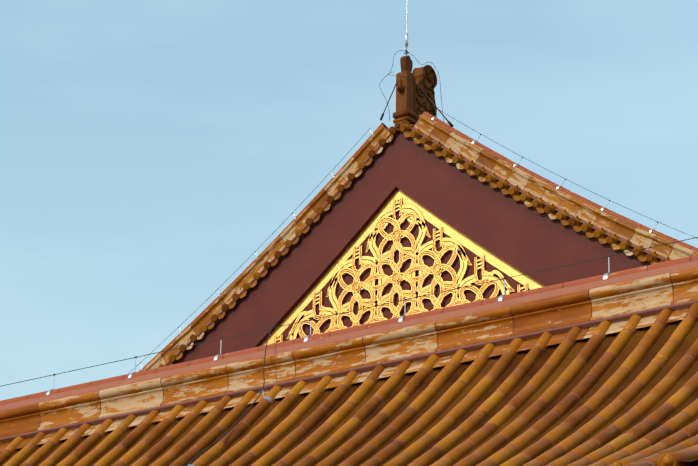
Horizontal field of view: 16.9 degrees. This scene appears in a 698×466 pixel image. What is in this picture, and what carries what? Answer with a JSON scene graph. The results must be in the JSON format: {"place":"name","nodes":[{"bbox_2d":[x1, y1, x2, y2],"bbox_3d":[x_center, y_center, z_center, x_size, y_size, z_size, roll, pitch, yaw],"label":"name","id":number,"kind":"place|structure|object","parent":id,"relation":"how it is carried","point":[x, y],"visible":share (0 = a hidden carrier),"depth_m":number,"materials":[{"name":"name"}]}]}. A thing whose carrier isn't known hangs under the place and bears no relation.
{"place":"outdoors","nodes":[
{"label":"outdoors","id":0,"kind":"place"},
{"bbox_2d":[0,0,697,400],"label":"sky","id":1,"kind":"structure","parent":0,"point":[149,149],"materials":[{"name":"blue"}]},
{"bbox_2d":[167,130,650,365],"bbox_3d":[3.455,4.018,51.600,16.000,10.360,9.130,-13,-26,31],"label":"gable wall","id":2,"kind":"structure","parent":0,"point":[519,235],"depth_m":49.21,"materials":[{"name":"paint"}]},
{"bbox_2d":[260,188,545,345],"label":"gable trim","id":3,"kind":"structure","parent":2,"relation":"attached to","point":[478,250],"depth_m":49.39,"materials":[{"name":"gold metal"}]},
{"bbox_2d":[274,198,528,342],"bbox_3d":[1.005,0.851,48.861,7.613,3.378,0.080,-13,-26,31],"label":"gold ornament","id":4,"kind":"object","parent":3,"relation":"attached to","point":[418,251],"visible":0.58,"depth_m":48.89,"materials":[{"name":"gold metal"}]},
{"bbox_2d":[393,109,418,129],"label":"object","id":5,"kind":"object","parent":2,"relation":"on","point":[405,116],"visible":0.65,"depth_m":50.09,"materials":[{"name":"ceramic"}]},
{"bbox_2d":[396,67,436,116],"bbox_3d":[1.478,-3.062,50.900,0.300,1.420,1.270,-13,-26,31],"label":"ridge ornament","id":6,"kind":"object","parent":5,"relation":"on","point":[405,99],"visible":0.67,"depth_m":50.45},
{"bbox_2d":[400,55,412,71],"bbox_3d":[1.245,-3.628,50.738,0.150,0.460,0.300,-13,-26,31],"label":"sword hilt ornament","id":7,"kind":"object","parent":6,"relation":"on","point":[406,63],"visible":0.81,"depth_m":50.65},
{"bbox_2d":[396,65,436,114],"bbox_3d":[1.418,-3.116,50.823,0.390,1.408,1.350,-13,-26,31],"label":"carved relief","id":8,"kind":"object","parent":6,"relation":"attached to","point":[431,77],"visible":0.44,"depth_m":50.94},
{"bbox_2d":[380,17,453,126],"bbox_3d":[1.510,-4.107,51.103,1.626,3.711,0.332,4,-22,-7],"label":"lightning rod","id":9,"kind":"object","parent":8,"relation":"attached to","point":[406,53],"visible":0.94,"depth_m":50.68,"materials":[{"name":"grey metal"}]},
{"bbox_2d":[158,122,670,367],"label":"verge tiles","id":10,"kind":"object","parent":2,"relation":"on","point":[526,198],"visible":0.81,"depth_m":48.82,"materials":[{"name":"ceramic"}]},
{"bbox_2d":[138,111,697,371],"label":"gable ridge","id":11,"kind":"structure","parent":2,"relation":"on","point":[561,198],"depth_m":48.90,"materials":[{"name":"ceramic"}]},
{"bbox_3d":[1.131,2.639,20.929,25.500,6.132,6.693,-13,-26,31],"label":"base","id":12,"kind":"object","parent":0,"visible":0},
{"bbox_2d":[0,255,697,451],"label":"ridge","id":13,"kind":"structure","parent":12,"relation":"on","point":[619,299],"depth_m":26.11,"materials":[{"name":"ceramic"}]},
{"bbox_2d":[46,112,656,465],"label":"cable brackets","id":14,"kind":"object","parent":13,"relation":"on","point":[306,339],"visible":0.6,"depth_m":26.82,"materials":[{"name":"grey"}]},
{"bbox_2d":[0,50,697,465],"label":"wires","id":15,"kind":"object","parent":14,"relation":"attached to","point":[354,310],"visible":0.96,"depth_m":27.30,"materials":[{"name":"grey metal"}]},
{"bbox_2d":[0,299,697,465],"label":"roof tiles","id":16,"kind":"object","parent":12,"relation":"on","point":[690,339],"visible":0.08,"depth_m":23.94,"materials":[{"name":"ceramic"}]},
{"bbox_2d":[612,455,673,465],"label":"end cap","id":17,"kind":"object","parent":12,"relation":"attached to","point":[668,460],"visible":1,"depth_m":14.97,"materials":[{"name":"ceramic"}]}
]}

